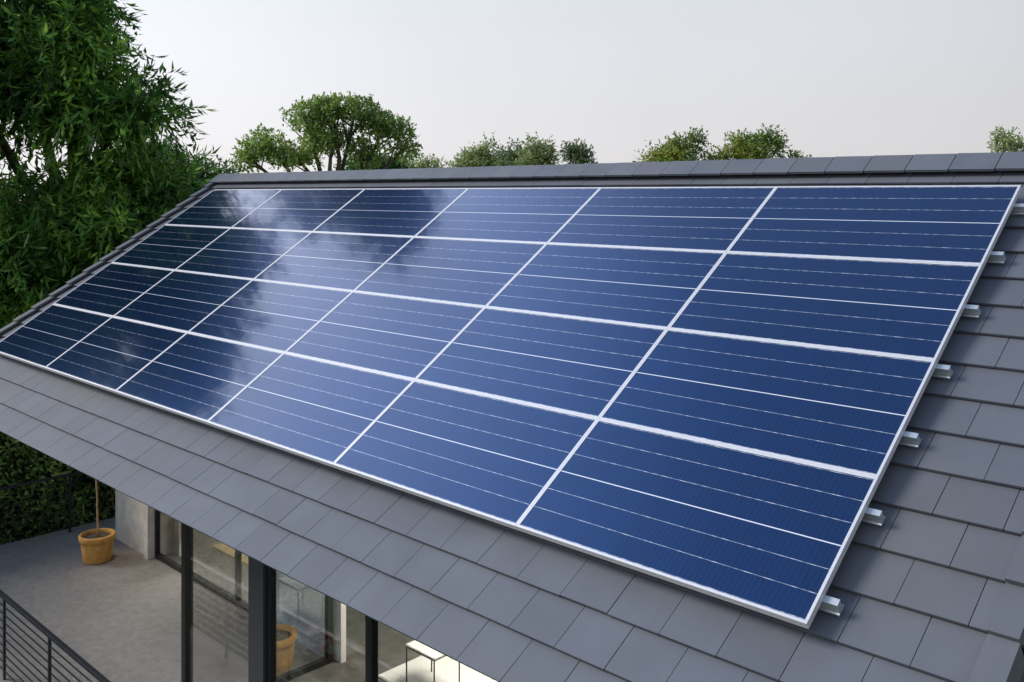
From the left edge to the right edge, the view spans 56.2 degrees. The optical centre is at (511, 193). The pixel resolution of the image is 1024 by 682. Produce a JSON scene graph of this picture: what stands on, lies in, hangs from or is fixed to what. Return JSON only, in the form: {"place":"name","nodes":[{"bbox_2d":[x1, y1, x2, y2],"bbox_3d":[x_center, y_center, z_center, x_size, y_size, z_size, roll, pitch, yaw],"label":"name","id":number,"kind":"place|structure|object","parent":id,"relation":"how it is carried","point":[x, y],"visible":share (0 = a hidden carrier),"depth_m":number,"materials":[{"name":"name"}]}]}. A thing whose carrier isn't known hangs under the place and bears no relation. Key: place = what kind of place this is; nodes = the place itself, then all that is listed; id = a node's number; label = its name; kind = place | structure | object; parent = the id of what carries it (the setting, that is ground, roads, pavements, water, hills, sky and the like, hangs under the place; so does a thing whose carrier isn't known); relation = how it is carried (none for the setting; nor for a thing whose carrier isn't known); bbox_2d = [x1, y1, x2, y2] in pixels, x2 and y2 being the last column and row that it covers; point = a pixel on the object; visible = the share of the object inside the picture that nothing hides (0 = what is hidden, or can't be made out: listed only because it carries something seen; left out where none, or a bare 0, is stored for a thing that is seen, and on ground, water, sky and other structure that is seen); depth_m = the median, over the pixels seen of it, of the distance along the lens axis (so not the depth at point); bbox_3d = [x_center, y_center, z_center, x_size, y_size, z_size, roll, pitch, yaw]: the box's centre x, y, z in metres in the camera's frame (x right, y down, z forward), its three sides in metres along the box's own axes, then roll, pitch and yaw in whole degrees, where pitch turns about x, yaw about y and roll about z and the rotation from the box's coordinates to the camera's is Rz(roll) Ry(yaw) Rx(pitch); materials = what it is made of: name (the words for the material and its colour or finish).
{"place":"outdoors","nodes":[
{"label":"outdoors","id":0,"kind":"place"},
{"bbox_2d":[212,543,247,566],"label":"platform","id":1,"kind":"structure","parent":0,"point":[224,549],"depth_m":15.30,"materials":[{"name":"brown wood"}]},
{"bbox_2d":[0,0,1023,197],"label":"sky","id":2,"kind":"structure","parent":0,"point":[840,77],"materials":[{"name":"white"}]},
{"label":"ground","id":3,"kind":"structure","parent":0,"visible":0},
{"bbox_2d":[0,432,114,544],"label":"hedge","id":4,"kind":"object","parent":3,"relation":"on","point":[20,462],"visible":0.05,"depth_m":16.76,"materials":[{"name":"green plant"}]},
{"bbox_2d":[0,0,243,436],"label":"broad tree","id":5,"kind":"object","parent":3,"relation":"on","point":[61,76],"visible":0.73,"depth_m":17.90,"materials":[{"name":"green plant"}]},
{"bbox_2d":[91,135,239,189],"bbox_3d":[-9.824,3.583,27.052,4.479,10.653,4.625,0,0,44],"label":"garden tree","id":6,"kind":"object","parent":3,"relation":"on","point":[173,153],"visible":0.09,"depth_m":26.47,"materials":[{"name":"green plant"}]},
{"bbox_2d":[227,90,423,172],"bbox_3d":[-7.790,2.287,40.002,8.246,13.267,3.137,0,0,4],"label":"umbrella tree","id":7,"kind":"object","parent":3,"relation":"on","point":[316,118],"visible":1,"depth_m":39.63,"materials":[{"name":"green plant"}]},
{"bbox_2d":[332,149,415,170],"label":"tree","id":8,"kind":"object","parent":3,"relation":"on","point":[392,165],"visible":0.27,"depth_m":45.65,"materials":[{"name":"green plant"}]},
{"bbox_2d":[395,149,449,168],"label":"tree","id":9,"kind":"object","parent":3,"relation":"on","point":[434,163],"visible":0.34,"depth_m":59.59,"materials":[{"name":"green plant"}]},
{"bbox_2d":[444,131,507,166],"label":"pale tree","id":10,"kind":"object","parent":3,"relation":"on","point":[480,156],"visible":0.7,"depth_m":54.62,"materials":[{"name":"green plant"}]},
{"bbox_2d":[491,137,529,165],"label":"pale tree","id":11,"kind":"object","parent":3,"relation":"on","point":[509,154],"visible":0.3,"depth_m":57.60,"materials":[{"name":"green plant"}]},
{"bbox_2d":[0,151,1023,681],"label":"house","id":12,"kind":"structure","parent":3,"relation":"on","point":[926,585],"depth_m":6.22,"materials":[{"name":"tile"}]},
{"bbox_2d":[175,520,180,556],"bbox_3d":[-5.171,4.361,15.112,0.633,2.758,0.074,0,0,44],"label":"curtain","id":13,"kind":"object","parent":12,"relation":"hanging from","point":[178,537],"visible":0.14,"depth_m":15.16,"materials":[{"name":"white fabric"}]},
{"bbox_2d":[0,517,364,681],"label":"terrace floor","id":14,"kind":"structure","parent":12,"relation":"on","point":[116,617],"depth_m":13.09,"materials":[{"name":"concrete"}]},
{"bbox_2d":[0,589,110,681],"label":"railing","id":15,"kind":"object","parent":14,"relation":"on","point":[68,650],"visible":1,"depth_m":10.62,"materials":[{"name":"black metal"}]},
{"bbox_2d":[0,471,114,543],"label":"railing","id":16,"kind":"object","parent":14,"relation":"on","point":[68,475],"visible":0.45,"depth_m":16.12,"materials":[{"name":"black metal"}]},
{"bbox_2d":[78,528,115,564],"bbox_3d":[-6.511,5.551,15.060,0.544,0.416,0.544,0,0,44],"label":"flower pot","id":17,"kind":"object","parent":14,"relation":"on","point":[95,550],"visible":0.97,"depth_m":14.89,"materials":[{"name":"ceramic"}]},
{"bbox_2d":[95,479,98,536],"bbox_3d":[-6.499,4.257,14.976,0.750,2.311,1.003,0,0,-5],"label":"sapling","id":18,"kind":"object","parent":17,"relation":"in","point":[97,530],"visible":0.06,"depth_m":15.06,"materials":[{"name":"brown plant"}]},
{"bbox_2d":[276,624,296,674],"bbox_3d":[-2.886,5.551,11.644,0.544,0.416,0.544,0,0,44],"label":"flower pot","id":19,"kind":"object","parent":14,"relation":"on","point":[286,636],"visible":0.41,"depth_m":11.53,"materials":[{"name":"ceramic"}]},
{"bbox_2d":[181,523,190,681],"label":"post","id":20,"kind":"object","parent":12,"relation":"in","point":[185,530],"depth_m":10.39,"materials":[{"name":"black metal"}]},
{"bbox_2d":[155,510,235,604],"bbox_3d":[-4.724,4.369,14.297,2.475,2.773,0.070,0,0,44],"label":"window","id":21,"kind":"structure","parent":12,"relation":"in","point":[197,578],"depth_m":14.34,"materials":[{"name":"black metal"}]},
{"bbox_2d":[236,550,247,611],"bbox_3d":[-3.527,4.369,13.132,0.855,2.773,0.070,0,0,44],"label":"window","id":22,"kind":"structure","parent":12,"relation":"in","point":[240,603],"depth_m":13.40,"materials":[{"name":"black metal"}]},
{"bbox_2d":[191,528,331,681],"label":"window","id":23,"kind":"structure","parent":12,"relation":"in","point":[321,662],"depth_m":11.55,"materials":[{"name":"black metal"}]},
{"bbox_2d":[267,566,368,681],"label":"window","id":24,"kind":"structure","parent":12,"relation":"in","point":[271,573],"depth_m":9.20,"materials":[{"name":"black metal"}]},
{"bbox_2d":[369,617,377,681],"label":"window frame","id":25,"kind":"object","parent":12,"relation":"in","point":[373,624],"depth_m":8.10,"materials":[{"name":"black metal"}]},
{"bbox_2d":[378,656,496,681],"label":"rug","id":26,"kind":"object","parent":12,"relation":"on","point":[419,669],"visible":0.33,"depth_m":11.44,"materials":[{"name":"white fabric"}]},
{"bbox_2d":[406,640,459,681],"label":"side table","id":27,"kind":"object","parent":26,"relation":"on","point":[431,654],"visible":0.5,"depth_m":11.05,"materials":[{"name":"white paint"}]},
{"bbox_2d":[818,595,843,615],"bbox_3d":[-2.697,2.091,9.086,12.163,0.083,0.080,0,0,44],"label":"mounting rail","id":28,"kind":"object","parent":12,"relation":"attached to","point":[832,605],"visible":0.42,"depth_m":4.86,"materials":[{"name":"metal"}]},
{"bbox_2d":[0,304,112,369],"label":"solar panel","id":29,"kind":"object","parent":28,"relation":"attached to","point":[47,336],"visible":1,"depth_m":12.65,"materials":[{"name":"blue"}]},
{"bbox_2d":[45,317,186,392],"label":"solar panel","id":30,"kind":"object","parent":28,"relation":"attached to","point":[113,354],"visible":1,"depth_m":11.26,"materials":[{"name":"blue"}]},
{"bbox_2d":[115,332,283,424],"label":"solar panel","id":31,"kind":"object","parent":28,"relation":"attached to","point":[199,378],"visible":1,"depth_m":9.86,"materials":[{"name":"blue"}]},
{"bbox_2d":[207,353,413,467],"bbox_3d":[-1.828,1.875,8.546,2.001,0.041,0.999,0,33,44],"label":"solar panel","id":32,"kind":"object","parent":28,"relation":"attached to","point":[324,412],"visible":1,"depth_m":8.45,"materials":[{"name":"blue"}]},
{"bbox_2d":[333,380,597,529],"bbox_3d":[-0.394,1.875,7.150,2.001,0.040,0.999,0,33,44],"label":"solar panel","id":33,"kind":"object","parent":28,"relation":"attached to","point":[501,461],"visible":1,"depth_m":7.03,"materials":[{"name":"blue"}]},
{"bbox_2d":[516,419,879,628],"bbox_3d":[1.040,1.875,5.754,2.001,0.041,0.999,0,33,44],"label":"solar panel","id":34,"kind":"object","parent":28,"relation":"attached to","point":[769,535],"visible":1,"depth_m":5.60,"materials":[{"name":"blue"}]},
{"bbox_2d":[861,508,885,525],"bbox_3d":[-2.348,1.762,9.446,12.163,0.083,0.080,0,0,44],"label":"mounting rail","id":35,"kind":"object","parent":12,"relation":"attached to","point":[874,516],"visible":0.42,"depth_m":5.22,"materials":[{"name":"metal"}]},
{"bbox_2d":[899,431,921,447],"bbox_3d":[-1.998,1.433,9.805,12.163,0.083,0.080,0,0,44],"label":"mounting rail","id":36,"kind":"object","parent":12,"relation":"attached to","point":[911,439],"visible":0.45,"depth_m":5.58,"materials":[{"name":"metal"}]},
{"bbox_2d":[931,364,952,378],"bbox_3d":[-1.648,1.104,10.165,12.163,0.083,0.080,0,0,44],"label":"mounting rail","id":37,"kind":"object","parent":12,"relation":"attached to","point":[943,371],"visible":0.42,"depth_m":5.93,"materials":[{"name":"metal"}]},
{"bbox_2d":[54,263,173,315],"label":"solar panel","id":38,"kind":"object","parent":37,"relation":"attached to","point":[111,289],"visible":0.98,"depth_m":13.28,"materials":[{"name":"blue"}]},
{"bbox_2d":[112,225,229,269],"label":"solar panel","id":39,"kind":"object","parent":37,"relation":"on","point":[171,247],"visible":0.98,"depth_m":13.88,"materials":[{"name":"blue"}]},
{"bbox_2d":[113,270,252,331],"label":"solar panel","id":40,"kind":"object","parent":37,"relation":"attached to","point":[185,301],"visible":1,"depth_m":11.87,"materials":[{"name":"blue"}]},
{"bbox_2d":[175,228,310,278],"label":"solar panel","id":41,"kind":"object","parent":37,"relation":"on","point":[243,253],"visible":0.98,"depth_m":12.48,"materials":[{"name":"blue"}]},
{"bbox_2d":[189,279,352,352],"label":"solar panel","id":42,"kind":"object","parent":37,"relation":"attached to","point":[280,317],"visible":1,"depth_m":10.47,"materials":[{"name":"blue"}]},
{"bbox_2d":[254,232,412,290],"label":"solar panel","id":43,"kind":"object","parent":37,"relation":"on","point":[346,261],"visible":1,"depth_m":11.07,"materials":[{"name":"blue"}]},
{"bbox_2d":[285,291,484,379],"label":"solar panel","id":44,"kind":"object","parent":37,"relation":"attached to","point":[409,338],"visible":1,"depth_m":9.06,"materials":[{"name":"blue"}]},
{"bbox_2d":[354,237,546,306],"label":"solar panel","id":45,"kind":"object","parent":37,"relation":"on","point":[482,273],"visible":1,"depth_m":9.66,"materials":[{"name":"blue"}]},
{"bbox_2d":[415,307,666,418],"bbox_3d":[0.189,1.326,7.749,2.001,0.041,0.999,0,33,44],"label":"solar panel","id":46,"kind":"object","parent":37,"relation":"attached to","point":[584,367],"visible":0.98,"depth_m":7.65,"materials":[{"name":"blue"}]},
{"bbox_2d":[486,243,725,328],"bbox_3d":[0.773,0.778,8.348,2.001,0.040,0.999,0,33,44],"label":"solar panel","id":47,"kind":"object","parent":37,"relation":"on","point":[652,287],"visible":1,"depth_m":8.25,"materials":[{"name":"blue"}]},
{"bbox_2d":[599,329,936,481],"bbox_3d":[1.624,1.327,6.353,2.001,0.041,0.999,0,33,44],"label":"solar panel","id":48,"kind":"object","parent":37,"relation":"attached to","point":[847,410],"visible":1,"depth_m":6.22,"materials":[{"name":"blue"}]},
{"bbox_2d":[668,252,982,364],"bbox_3d":[2.207,0.778,6.953,2.001,0.041,0.999,0,33,44],"label":"solar panel","id":49,"kind":"object","parent":37,"relation":"on","point":[913,309],"visible":1,"depth_m":6.83,"materials":[{"name":"blue"}]},
{"bbox_2d":[960,304,980,317],"bbox_3d":[-1.298,0.775,10.524,12.163,0.083,0.080,0,0,44],"label":"mounting rail","id":50,"kind":"object","parent":12,"relation":"attached to","point":[972,311],"visible":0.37,"depth_m":6.30,"materials":[{"name":"metal"}]},
{"bbox_2d":[986,251,1005,263],"bbox_3d":[-0.948,0.446,10.884,12.163,0.083,0.080,0,0,44],"label":"mounting rail","id":51,"kind":"object","parent":12,"relation":"attached to","point":[998,257],"visible":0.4,"depth_m":6.66,"materials":[{"name":"metal"}]},
{"bbox_2d":[165,189,281,227],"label":"solar panel","id":52,"kind":"object","parent":51,"relation":"attached to","point":[227,208],"visible":0.99,"depth_m":14.48,"materials":[{"name":"blue"}]},
{"bbox_2d":[231,189,363,231],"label":"solar panel","id":53,"kind":"object","parent":51,"relation":"attached to","point":[308,210],"visible":1,"depth_m":13.08,"materials":[{"name":"blue"}]},
{"bbox_2d":[312,188,467,236],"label":"solar panel","id":54,"kind":"object","parent":51,"relation":"attached to","point":[411,212],"visible":1,"depth_m":11.67,"materials":[{"name":"blue"}]},
{"bbox_2d":[415,187,600,242],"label":"solar panel","id":55,"kind":"object","parent":51,"relation":"attached to","point":[538,215],"visible":1,"depth_m":10.27,"materials":[{"name":"blue"}]},
{"bbox_2d":[548,186,776,251],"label":"solar panel","id":56,"kind":"object","parent":51,"relation":"attached to","point":[716,219],"visible":1,"depth_m":8.86,"materials":[{"name":"blue"}]},
{"bbox_2d":[727,185,1021,268],"bbox_3d":[2.790,0.230,7.552,2.001,0.041,0.999,0,33,44],"label":"solar panel","id":57,"kind":"object","parent":51,"relation":"attached to","point":[961,224],"visible":1,"depth_m":7.44,"materials":[{"name":"blue"}]},
{"bbox_2d":[1010,204,1023,214],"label":"mounting rail","id":58,"kind":"object","parent":12,"relation":"attached to","point":[1017,209],"visible":0.12,"depth_m":7.02,"materials":[{"name":"metal"}]},
{"bbox_2d":[503,131,562,165],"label":"pale tree","id":59,"kind":"object","parent":3,"relation":"on","point":[539,153],"visible":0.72,"depth_m":54.62,"materials":[{"name":"green plant"}]},
{"bbox_2d":[557,137,597,163],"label":"slender tree","id":60,"kind":"object","parent":3,"relation":"on","point":[578,153],"visible":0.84,"depth_m":59.80,"materials":[{"name":"green plant"}]},
{"bbox_2d":[632,126,716,161],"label":"leafy tree","id":61,"kind":"object","parent":3,"relation":"on","point":[676,149],"visible":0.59,"depth_m":45.63,"materials":[{"name":"green plant"}]},
{"bbox_2d":[703,123,811,159],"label":"leafy tree","id":62,"kind":"object","parent":3,"relation":"on","point":[743,148],"visible":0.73,"depth_m":45.67,"materials":[{"name":"green plant"}]},
{"bbox_2d":[986,125,1023,152],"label":"tree","id":63,"kind":"object","parent":3,"relation":"on","point":[1005,141],"visible":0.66,"depth_m":29.90,"materials":[{"name":"green plant"}]}
]}

